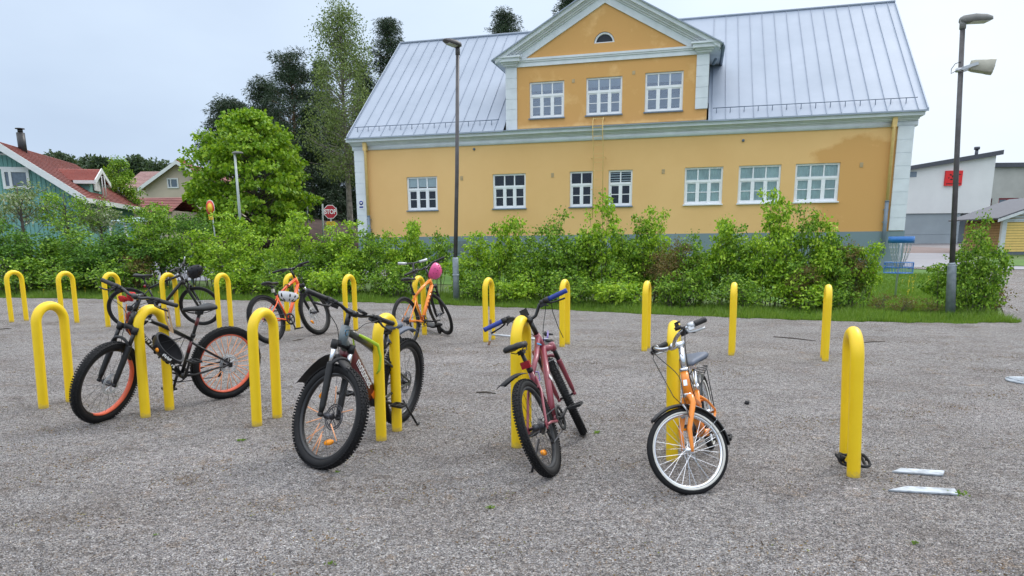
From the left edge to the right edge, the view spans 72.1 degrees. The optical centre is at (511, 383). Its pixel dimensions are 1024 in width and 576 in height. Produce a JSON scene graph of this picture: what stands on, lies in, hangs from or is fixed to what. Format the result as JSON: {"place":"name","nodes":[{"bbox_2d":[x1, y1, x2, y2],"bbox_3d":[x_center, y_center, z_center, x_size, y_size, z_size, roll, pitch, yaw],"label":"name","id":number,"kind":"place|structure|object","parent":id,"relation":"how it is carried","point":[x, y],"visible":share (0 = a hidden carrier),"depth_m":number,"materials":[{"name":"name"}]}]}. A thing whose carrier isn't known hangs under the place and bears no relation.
{"place":"outdoors","nodes":[
{"label":"outdoors","id":0,"kind":"place"},
{"bbox_2d":[181,217,358,248],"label":"earth bank","id":1,"kind":"structure","parent":0,"point":[316,226],"depth_m":42.33,"materials":[{"name":"soil"}]},
{"bbox_2d":[240,74,297,205],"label":"pine tree","id":2,"kind":"object","parent":1,"relation":"on","point":[256,96],"visible":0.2,"depth_m":52.22,"materials":[{"name":"green plant"}]},
{"bbox_2d":[259,45,340,183],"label":"pine tree","id":3,"kind":"object","parent":1,"relation":"on","point":[289,72],"visible":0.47,"depth_m":48.28,"materials":[{"name":"green plant"}]},
{"bbox_2d":[293,105,346,222],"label":"spruce tree","id":4,"kind":"object","parent":1,"relation":"on","point":[329,192],"visible":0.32,"depth_m":47.35,"materials":[{"name":"green plant"}]},
{"bbox_2d":[294,0,379,243],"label":"birch tree","id":5,"kind":"object","parent":1,"relation":"on","point":[344,164],"visible":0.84,"depth_m":38.96,"materials":[{"name":"green plant"}]},
{"bbox_2d":[0,267,1023,575],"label":"gravel yard","id":6,"kind":"structure","parent":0,"point":[612,359],"depth_m":4.56,"materials":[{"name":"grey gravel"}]},
{"bbox_2d":[31,301,73,408],"bbox_3d":[-3.950,-0.222,6.066,0.077,0.980,0.345,6,12,15],"label":"bike hoop","id":7,"kind":"object","parent":6,"relation":"on","point":[41,309],"visible":0.91,"depth_m":5.97,"materials":[{"name":"yellow metal"}]},
{"bbox_2d":[133,304,174,417],"bbox_3d":[-2.926,-0.159,5.757,0.077,0.980,0.345,5,12,15],"label":"bike hoop","id":8,"kind":"object","parent":6,"relation":"on","point":[144,312],"visible":0.76,"depth_m":5.65,"materials":[{"name":"yellow metal"}]},
{"bbox_2d":[107,257,215,324],"bbox_3d":[-5.695,-1.473,11.503,1.716,1.117,0.632,-4,19,-17],"label":"mountain bicycle","id":9,"kind":"object","parent":6,"relation":"on","point":[189,288],"visible":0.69,"depth_m":11.52,"materials":[{"name":"metal"}]},
{"bbox_2d":[69,278,260,423],"bbox_3d":[-2.832,-0.302,5.857,0.629,1.094,1.681,18,20,34],"label":"mountain bicycle","id":10,"kind":"object","parent":6,"relation":"on","point":[127,350],"visible":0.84,"depth_m":5.71,"materials":[{"name":"metal"}]},
{"bbox_2d":[164,308,173,332],"bbox_3d":[-2.704,-0.500,5.541,0.050,0.203,0.035,-1,11,0],"label":"hanging strap","id":11,"kind":"object","parent":10,"relation":"attached to","point":[171,329],"visible":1,"depth_m":5.54,"materials":[{"name":"beige fabric"}]},
{"bbox_2d":[151,332,184,364],"bbox_3d":[-2.741,-0.281,5.611,0.228,0.268,0.232,-11,15,-41],"label":"bicycle helmet","id":12,"kind":"object","parent":11,"relation":"hanging from","point":[167,349],"visible":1,"depth_m":5.62,"materials":[{"name":"plastic"}]},
{"bbox_2d":[247,308,281,426],"bbox_3d":[-1.927,-0.106,5.493,0.077,0.980,0.345,5,12,15],"label":"bike hoop","id":13,"kind":"object","parent":6,"relation":"on","point":[259,314],"visible":0.88,"depth_m":5.40,"materials":[{"name":"yellow metal"}]},
{"bbox_2d":[246,261,330,343],"bbox_3d":[-3.259,-1.185,10.264,0.688,1.075,1.705,-9,7,26],"label":"mountain bicycle","id":14,"kind":"object","parent":6,"relation":"on","point":[282,314],"visible":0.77,"depth_m":10.26,"materials":[{"name":"metal"}]},
{"bbox_2d":[292,288,423,469],"bbox_3d":[-1.084,-0.149,4.981,0.611,1.132,1.635,1,12,7],"label":"electric bicycle","id":15,"kind":"object","parent":6,"relation":"on","point":[347,369],"visible":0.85,"depth_m":4.55,"materials":[{"name":"metal"}]},
{"bbox_2d":[372,313,401,440],"bbox_3d":[-0.901,-0.026,5.100,0.077,0.980,0.345,3,12,15],"label":"bike hoop","id":16,"kind":"object","parent":6,"relation":"on","point":[379,386],"visible":0.74,"depth_m":5.01,"materials":[{"name":"yellow metal"}]},
{"bbox_2d":[392,256,452,340],"bbox_3d":[-1.334,-1.191,10.021,0.555,1.169,1.578,-3,10,24],"label":"mountain bicycle","id":17,"kind":"object","parent":6,"relation":"on","point":[430,297],"visible":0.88,"depth_m":10.09,"materials":[{"name":"metal"}]},
{"bbox_2d":[482,277,494,341],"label":"bike hoop","id":18,"kind":"object","parent":6,"relation":"on","point":[488,280],"visible":0.88,"depth_m":9.92,"materials":[{"name":"yellow metal"}]},
{"bbox_2d":[510,315,531,448],"bbox_3d":[0.065,0.009,4.930,0.077,0.980,0.345,3,12,15],"label":"bike hoop","id":19,"kind":"object","parent":6,"relation":"on","point":[520,330],"visible":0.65,"depth_m":4.82,"materials":[{"name":"yellow metal"}]},
{"bbox_2d":[483,288,587,477],"bbox_3d":[0.198,-0.020,4.716,0.618,1.054,1.543,-18,6,19],"label":"mountain bicycle","id":20,"kind":"object","parent":6,"relation":"on","point":[552,415],"visible":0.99,"depth_m":4.53,"materials":[{"name":"metal"}]},
{"bbox_2d":[559,279,569,346],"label":"bike hoop","id":21,"kind":"object","parent":6,"relation":"on","point":[564,316],"visible":0.79,"depth_m":9.48,"materials":[{"name":"yellow metal"}]},
{"bbox_2d":[641,281,650,350],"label":"bike hoop","id":22,"kind":"object","parent":6,"relation":"on","point":[646,319],"visible":0.95,"depth_m":9.08,"materials":[{"name":"yellow metal"}]},
{"bbox_2d":[666,320,680,461],"bbox_3d":[1.063,0.070,4.634,0.077,0.980,0.345,1,12,16],"label":"bike hoop","id":23,"kind":"object","parent":6,"relation":"on","point":[673,382],"visible":0.71,"depth_m":4.48,"materials":[{"name":"yellow metal"}]},
{"bbox_2d":[647,317,731,494],"bbox_3d":[1.128,0.047,4.459,0.432,0.982,1.348,-9,8,21],"label":"child bicycle","id":24,"kind":"object","parent":6,"relation":"on","point":[706,424],"visible":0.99,"depth_m":4.07,"materials":[{"name":"orange metal"}]},
{"bbox_2d":[820,284,832,361],"bbox_3d":[3.761,-0.700,8.428,0.077,0.980,0.345,2,12,19],"label":"bike hoop","id":25,"kind":"object","parent":6,"relation":"on","point":[826,324],"visible":0.93,"depth_m":8.29,"materials":[{"name":"yellow metal"}]},
{"bbox_2d":[839,326,864,477],"bbox_3d":[2.083,0.134,4.322,0.077,0.980,0.345,0,12,16],"label":"bike hoop","id":26,"kind":"object","parent":6,"relation":"on","point":[852,384],"visible":0.97,"depth_m":4.20,"materials":[{"name":"yellow metal"}]},
{"bbox_2d":[0,0,1023,210],"label":"sky","id":27,"kind":"structure","parent":0,"point":[106,78],"materials":[{"name":"white"}]},
{"bbox_2d":[33,247,1023,316],"bbox_3d":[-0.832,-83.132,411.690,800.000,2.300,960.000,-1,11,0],"label":"ground","id":28,"kind":"structure","parent":0,"point":[1020,257],"depth_m":20.34,"materials":[{"name":"green plant"}]},
{"bbox_2d":[0,216,37,283],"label":"hedge shrub","id":29,"kind":"object","parent":28,"relation":"on","point":[10,236],"visible":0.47,"depth_m":19.35,"materials":[{"name":"green plant"}]},
{"bbox_2d":[0,255,51,292],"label":"hedge shrub","id":30,"kind":"object","parent":28,"relation":"on","point":[13,279],"visible":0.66,"depth_m":18.49,"materials":[{"name":"green plant"}]},
{"bbox_2d":[0,178,57,245],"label":"apple tree","id":31,"kind":"object","parent":28,"relation":"on","point":[16,210],"visible":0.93,"depth_m":23.27,"materials":[{"name":"green plant"}]},
{"bbox_2d":[0,230,69,287],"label":"hedge shrub","id":32,"kind":"object","parent":28,"relation":"on","point":[27,248],"visible":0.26,"depth_m":19.20,"materials":[{"name":"green plant"}]},
{"bbox_2d":[15,216,103,287],"bbox_3d":[-12.312,-3.586,19.330,1.836,1.991,2.200,1,12,7],"label":"hedge shrub","id":33,"kind":"object","parent":28,"relation":"on","point":[80,239],"visible":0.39,"depth_m":19.13,"materials":[{"name":"green plant"}]},
{"bbox_2d":[24,262,98,292],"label":"hedge shrub","id":34,"kind":"object","parent":28,"relation":"on","point":[65,281],"visible":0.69,"depth_m":18.37,"materials":[{"name":"green plant"}]},
{"bbox_2d":[0,128,142,256],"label":"turquoise house","id":35,"kind":"structure","parent":28,"relation":"on","point":[19,163],"depth_m":29.37,"materials":[{"name":"teal wood"}]},
{"bbox_2d":[32,189,115,244],"bbox_3d":[-15.433,-5.302,24.345,2.628,2.823,2.217,4,12,21],"label":"apple tree","id":36,"kind":"object","parent":28,"relation":"on","point":[55,200],"visible":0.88,"depth_m":24.20,"materials":[{"name":"green plant"}]},
{"bbox_2d":[58,233,133,290],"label":"hedge shrub","id":37,"kind":"object","parent":28,"relation":"on","point":[77,260],"visible":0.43,"depth_m":18.74,"materials":[{"name":"green plant"}]},
{"bbox_2d":[72,196,124,244],"bbox_3d":[-14.934,-5.473,25.438,1.518,2.606,1.687,2,12,15],"label":"apple tree","id":38,"kind":"object","parent":28,"relation":"on","point":[104,221],"visible":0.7,"depth_m":25.28,"materials":[{"name":"green plant"}]},
{"bbox_2d":[81,255,158,292],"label":"hedge shrub","id":39,"kind":"object","parent":28,"relation":"on","point":[125,269],"visible":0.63,"depth_m":18.32,"materials":[{"name":"green plant"}]},
{"bbox_2d":[78,225,168,287],"bbox_3d":[-10.481,-3.470,19.207,2.380,1.828,1.971,-3,12,-13],"label":"hedge shrub","id":40,"kind":"object","parent":28,"relation":"on","point":[115,241],"visible":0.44,"depth_m":18.82,"materials":[{"name":"green plant"}]},
{"bbox_2d":[102,154,147,227],"bbox_3d":[-20.397,-9.331,36.882,2.548,5.210,2.366,-1,11,0],"label":"fruit tree","id":41,"kind":"object","parent":28,"relation":"on","point":[118,184],"visible":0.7,"depth_m":36.35,"materials":[{"name":"green plant"}]},
{"bbox_2d":[110,202,189,285],"bbox_3d":[-9.836,-3.826,19.494,1.835,2.362,1.907,5,13,24],"label":"hedge shrub","id":42,"kind":"object","parent":28,"relation":"on","point":[148,233],"visible":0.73,"depth_m":19.11,"materials":[{"name":"green plant"}]},
{"bbox_2d":[134,197,200,238],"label":"garage","id":43,"kind":"structure","parent":28,"relation":"on","point":[178,205],"depth_m":47.84,"materials":[{"name":"red tile"}]},
{"bbox_2d":[161,231,209,286],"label":"hedge shrub","id":44,"kind":"object","parent":28,"relation":"on","point":[177,250],"visible":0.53,"depth_m":19.36,"materials":[{"name":"green plant"}]},
{"bbox_2d":[137,160,250,216],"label":"cream house","id":45,"kind":"structure","parent":28,"relation":"on","point":[167,181],"depth_m":59.73,"materials":[{"name":"beige wood"}]},
{"bbox_2d":[183,226,237,287],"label":"hedge shrub","id":46,"kind":"object","parent":28,"relation":"on","point":[198,246],"visible":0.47,"depth_m":19.21,"materials":[{"name":"green plant"}]},
{"bbox_2d":[193,92,259,178],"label":"pine tree","id":47,"kind":"object","parent":28,"relation":"on","point":[225,105],"visible":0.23,"depth_m":50.34,"materials":[{"name":"green plant"}]},
{"bbox_2d":[198,211,257,286],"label":"hedge shrub","id":48,"kind":"object","parent":28,"relation":"on","point":[234,244],"visible":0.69,"depth_m":18.63,"materials":[{"name":"green plant"}]},
{"bbox_2d":[212,259,271,295],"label":"hedge shrub","id":49,"kind":"object","parent":28,"relation":"on","point":[240,281],"visible":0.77,"depth_m":17.90,"materials":[{"name":"green plant"}]},
{"bbox_2d":[176,107,324,250],"bbox_3d":[-13.818,-10.467,36.640,7.334,7.458,7.612,-1,11,0],"label":"maple tree","id":50,"kind":"object","parent":28,"relation":"on","point":[237,131],"visible":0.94,"depth_m":35.12,"materials":[{"name":"green plant"}]},
{"bbox_2d":[233,225,299,290],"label":"hedge shrub","id":51,"kind":"object","parent":28,"relation":"on","point":[256,261],"visible":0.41,"depth_m":18.47,"materials":[{"name":"green plant"}]},
{"bbox_2d":[249,256,316,293],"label":"hedge shrub","id":52,"kind":"object","parent":28,"relation":"on","point":[274,276],"visible":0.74,"depth_m":17.68,"materials":[{"name":"green plant"}]},
{"bbox_2d":[267,209,327,289],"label":"hedge shrub","id":53,"kind":"object","parent":28,"relation":"on","point":[288,250],"visible":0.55,"depth_m":18.36,"materials":[{"name":"green plant"}]},
{"bbox_2d":[304,253,366,296],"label":"hedge shrub","id":54,"kind":"object","parent":28,"relation":"on","point":[329,283],"visible":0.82,"depth_m":17.34,"materials":[{"name":"green plant"}]},
{"bbox_2d":[320,219,374,293],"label":"hedge shrub","id":55,"kind":"object","parent":28,"relation":"on","point":[345,241],"visible":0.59,"depth_m":18.16,"materials":[{"name":"green plant"}]},
{"bbox_2d":[344,225,398,293],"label":"hedge shrub","id":56,"kind":"object","parent":28,"relation":"on","point":[372,247],"visible":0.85,"depth_m":17.97,"materials":[{"name":"green plant"}]},
{"bbox_2d":[361,16,404,87],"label":"pine tree","id":57,"kind":"object","parent":28,"relation":"on","point":[387,26],"visible":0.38,"depth_m":57.13,"materials":[{"name":"green plant"}]},
{"bbox_2d":[361,262,420,297],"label":"hedge shrub","id":58,"kind":"object","parent":28,"relation":"on","point":[388,284],"visible":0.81,"depth_m":17.17,"materials":[{"name":"green plant"}]},
{"bbox_2d":[388,217,423,293],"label":"hedge shrub","id":59,"kind":"object","parent":28,"relation":"on","point":[413,232],"visible":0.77,"depth_m":17.84,"materials":[{"name":"green plant"}]},
{"bbox_2d":[412,226,457,292],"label":"hedge shrub","id":60,"kind":"object","parent":28,"relation":"on","point":[438,249],"visible":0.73,"depth_m":17.80,"materials":[{"name":"green plant"}]},
{"bbox_2d":[442,38,461,300],"bbox_3d":[-1.253,-4.556,15.607,0.400,5.718,0.356,-1,11,0],"label":"street lamp","id":61,"kind":"object","parent":28,"relation":"on","point":[456,44],"visible":0.94,"depth_m":15.64,"materials":[{"name":"grey metal"}]},
{"bbox_2d":[439,230,503,292],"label":"hedge shrub","id":62,"kind":"object","parent":28,"relation":"on","point":[468,263],"visible":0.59,"depth_m":17.13,"materials":[{"name":"green plant"}]},
{"bbox_2d":[449,266,507,301],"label":"hedge shrub","id":63,"kind":"object","parent":28,"relation":"on","point":[476,292],"visible":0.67,"depth_m":16.22,"materials":[{"name":"green plant"}]},
{"bbox_2d":[479,212,527,295],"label":"hedge shrub","id":64,"kind":"object","parent":28,"relation":"on","point":[499,257],"visible":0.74,"depth_m":16.73,"materials":[{"name":"green plant"}]},
{"bbox_2d":[483,5,524,33],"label":"pine tree","id":65,"kind":"object","parent":28,"relation":"on","point":[504,21],"visible":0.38,"depth_m":56.84,"materials":[{"name":"green plant"}]},
{"bbox_2d":[0,272,1021,323],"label":"grass","id":66,"kind":"structure","parent":28,"relation":"on","point":[855,313],"depth_m":14.83,"materials":[{"name":"green plant"}]},
{"bbox_2d":[492,267,544,302],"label":"hedge shrub","id":67,"kind":"object","parent":28,"relation":"on","point":[519,289],"visible":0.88,"depth_m":15.74,"materials":[{"name":"green plant"}]},
{"bbox_2d":[498,227,557,297],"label":"hedge shrub","id":68,"kind":"object","parent":28,"relation":"on","point":[531,255],"visible":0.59,"depth_m":16.47,"materials":[{"name":"green plant"}]},
{"bbox_2d":[527,205,593,297],"bbox_3d":[1.133,-2.998,16.291,1.600,2.241,1.460,-10,15,-39],"label":"hedge shrub","id":69,"kind":"object","parent":28,"relation":"on","point":[554,256],"visible":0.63,"depth_m":16.05,"materials":[{"name":"green plant"}]},
{"bbox_2d":[536,267,596,303],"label":"hedge shrub","id":70,"kind":"object","parent":28,"relation":"on","point":[583,284],"visible":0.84,"depth_m":15.30,"materials":[{"name":"green plant"}]},
{"bbox_2d":[548,224,607,300],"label":"hedge shrub","id":71,"kind":"object","parent":28,"relation":"on","point":[573,258],"visible":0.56,"depth_m":16.04,"materials":[{"name":"green plant"}]},
{"bbox_2d":[574,187,628,297],"bbox_3d":[2.144,-3.153,16.159,1.465,2.596,1.289,4,12,22],"label":"hedge shrub","id":72,"kind":"object","parent":28,"relation":"on","point":[596,235],"visible":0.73,"depth_m":15.86,"materials":[{"name":"green plant"}]},
{"bbox_2d":[588,267,643,305],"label":"hedge shrub","id":73,"kind":"object","parent":28,"relation":"on","point":[623,291],"visible":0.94,"depth_m":14.80,"materials":[{"name":"green plant"}]},
{"bbox_2d":[603,212,654,299],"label":"hedge shrub","id":74,"kind":"object","parent":28,"relation":"on","point":[632,249],"visible":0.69,"depth_m":15.52,"materials":[{"name":"green plant"}]},
{"bbox_2d":[345,0,928,266],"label":"yellow house","id":75,"kind":"structure","parent":28,"relation":"on","point":[638,107],"depth_m":25.16,"materials":[{"name":"paint"}]},
{"bbox_2d":[406,176,438,211],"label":"window","id":76,"kind":"structure","parent":75,"relation":"in","point":[422,191],"depth_m":27.45,"materials":[{"name":"white paint"}]},
{"bbox_2d":[492,173,526,209],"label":"window","id":77,"kind":"structure","parent":75,"relation":"in","point":[509,190],"depth_m":26.76,"materials":[{"name":"white paint"}]},
{"bbox_2d":[528,81,564,119],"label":"window","id":78,"kind":"structure","parent":75,"relation":"in","point":[552,91],"depth_m":25.59,"materials":[{"name":"white paint"}]},
{"bbox_2d":[568,171,593,207],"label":"window","id":79,"kind":"structure","parent":75,"relation":"in","point":[581,183],"depth_m":26.08,"materials":[{"name":"white paint"}]},
{"bbox_2d":[585,76,622,116],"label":"window","id":80,"kind":"structure","parent":75,"relation":"in","point":[603,87],"depth_m":25.08,"materials":[{"name":"white paint"}]},
{"bbox_2d":[607,170,632,206],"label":"window","id":81,"kind":"structure","parent":75,"relation":"in","point":[620,181],"depth_m":25.61,"materials":[{"name":"white paint"}]},
{"bbox_2d":[643,71,683,113],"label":"window","id":82,"kind":"structure","parent":75,"relation":"in","point":[660,83],"depth_m":24.57,"materials":[{"name":"white paint"}]},
{"bbox_2d":[683,167,722,205],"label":"window","id":83,"kind":"structure","parent":75,"relation":"in","point":[702,185],"depth_m":24.84,"materials":[{"name":"white paint"}]},
{"bbox_2d":[736,165,780,204],"bbox_3d":[8.536,-6.885,24.334,1.440,1.298,0.200,2,12,14],"label":"window","id":84,"kind":"structure","parent":75,"relation":"in","point":[751,178],"depth_m":24.39,"materials":[{"name":"white paint"}]},
{"bbox_2d":[792,163,839,202],"bbox_3d":[10.328,-6.810,23.881,1.460,1.298,0.200,2,12,14],"label":"window","id":85,"kind":"structure","parent":75,"relation":"in","point":[818,182],"depth_m":23.93,"materials":[{"name":"white paint"}]},
{"bbox_2d":[631,205,675,301],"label":"hedge shrub","id":86,"kind":"object","parent":28,"relation":"on","point":[653,243],"visible":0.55,"depth_m":15.41,"materials":[{"name":"green plant"}]},
{"bbox_2d":[637,244,681,303],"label":"hedge shrub","id":87,"kind":"object","parent":28,"relation":"on","point":[662,263],"visible":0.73,"depth_m":15.23,"materials":[{"name":"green plant"}]},
{"bbox_2d":[649,267,713,307],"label":"hedge shrub","id":88,"kind":"object","parent":28,"relation":"on","point":[670,294],"visible":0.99,"depth_m":14.73,"materials":[{"name":"green plant"}]},
{"bbox_2d":[674,229,722,305],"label":"hedge shrub","id":89,"kind":"object","parent":28,"relation":"on","point":[696,248],"visible":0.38,"depth_m":15.21,"materials":[{"name":"green plant"}]},
{"bbox_2d":[692,214,738,305],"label":"hedge shrub","id":90,"kind":"object","parent":28,"relation":"on","point":[723,226],"visible":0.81,"depth_m":15.03,"materials":[{"name":"green plant"}]},
{"bbox_2d":[701,274,777,307],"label":"hedge shrub","id":91,"kind":"object","parent":28,"relation":"on","point":[748,296],"visible":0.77,"depth_m":14.21,"materials":[{"name":"green plant"}]},
{"bbox_2d":[712,223,774,294],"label":"hedge shrub","id":92,"kind":"object","parent":28,"relation":"on","point":[739,265],"visible":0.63,"depth_m":14.86,"materials":[{"name":"green plant"}]},
{"bbox_2d":[736,186,801,306],"bbox_3d":[5.378,-2.839,14.771,1.305,2.535,1.380,0,11,1],"label":"hedge shrub","id":93,"kind":"object","parent":28,"relation":"on","point":[775,230],"visible":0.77,"depth_m":14.50,"materials":[{"name":"green plant"}]},
{"bbox_2d":[762,198,825,304],"bbox_3d":[5.964,-2.684,14.672,1.407,2.273,1.284,-10,15,-40],"label":"hedge shrub","id":94,"kind":"object","parent":28,"relation":"on","point":[803,241],"visible":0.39,"depth_m":14.46,"materials":[{"name":"green plant"}]},
{"bbox_2d":[766,266,832,311],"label":"hedge shrub","id":95,"kind":"object","parent":28,"relation":"on","point":[815,292],"visible":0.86,"depth_m":14.12,"materials":[{"name":"green plant"}]},
{"bbox_2d":[813,278,871,310],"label":"hedge shrub","id":96,"kind":"object","parent":28,"relation":"on","point":[837,301],"visible":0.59,"depth_m":13.93,"materials":[{"name":"green plant"}]},
{"bbox_2d":[903,147,1023,243],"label":"school building","id":97,"kind":"structure","parent":28,"relation":"on","point":[986,180],"depth_m":46.59,"materials":[{"name":"paint"}]},
{"bbox_2d":[948,198,1023,254],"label":"yellow shed","id":98,"kind":"structure","parent":28,"relation":"on","point":[1007,228],"depth_m":30.55,"materials":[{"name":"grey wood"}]},
{"bbox_2d":[711,270,943,306],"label":"lawn","id":99,"kind":"structure","parent":0,"point":[914,271],"depth_m":21.49,"materials":[{"name":"green plant"}]},
{"bbox_2d":[808,208,851,307],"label":"hedge shrub","id":100,"kind":"object","parent":99,"relation":"on","point":[825,267],"visible":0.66,"depth_m":14.26,"materials":[{"name":"green plant"}]},
{"bbox_2d":[817,230,870,298],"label":"hedge shrub","id":101,"kind":"object","parent":99,"relation":"on","point":[846,272],"visible":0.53,"depth_m":14.21,"materials":[{"name":"green plant"}]},
{"bbox_2d":[847,238,885,307],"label":"hedge shrub","id":102,"kind":"object","parent":99,"relation":"on","point":[867,277],"visible":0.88,"depth_m":14.16,"materials":[{"name":"green plant"}]},
{"bbox_2d":[883,236,914,297],"bbox_3d":[9.759,-2.929,17.772,0.677,1.562,0.677,-1,11,0],"label":"disc golf basket","id":103,"kind":"object","parent":99,"relation":"on","point":[901,240],"visible":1,"depth_m":17.58,"materials":[{"name":"metal"}]},
{"bbox_2d":[917,251,974,308],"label":"hedge shrub","id":104,"kind":"object","parent":99,"relation":"on","point":[932,287],"visible":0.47,"depth_m":13.73,"materials":[{"name":"green plant"}]},
{"bbox_2d":[945,13,992,314],"bbox_3d":[8.111,-3.800,12.782,0.552,5.382,0.260,-1,11,0],"label":"street lamp","id":105,"kind":"object","parent":99,"relation":"on","point":[964,20],"visible":0.93,"depth_m":12.71,"materials":[{"name":"grey metal"}]},
{"bbox_2d":[934,263,1007,313],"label":"hedge shrub","id":106,"kind":"object","parent":99,"relation":"on","point":[962,292],"visible":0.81,"depth_m":13.29,"materials":[{"name":"green plant"}]},
{"bbox_2d":[955,208,1018,310],"bbox_3d":[9.024,-2.322,13.469,1.068,2.041,1.107,9,15,39],"label":"hedge shrub","id":107,"kind":"object","parent":99,"relation":"on","point":[984,264],"visible":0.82,"depth_m":13.29,"materials":[{"name":"green plant"}]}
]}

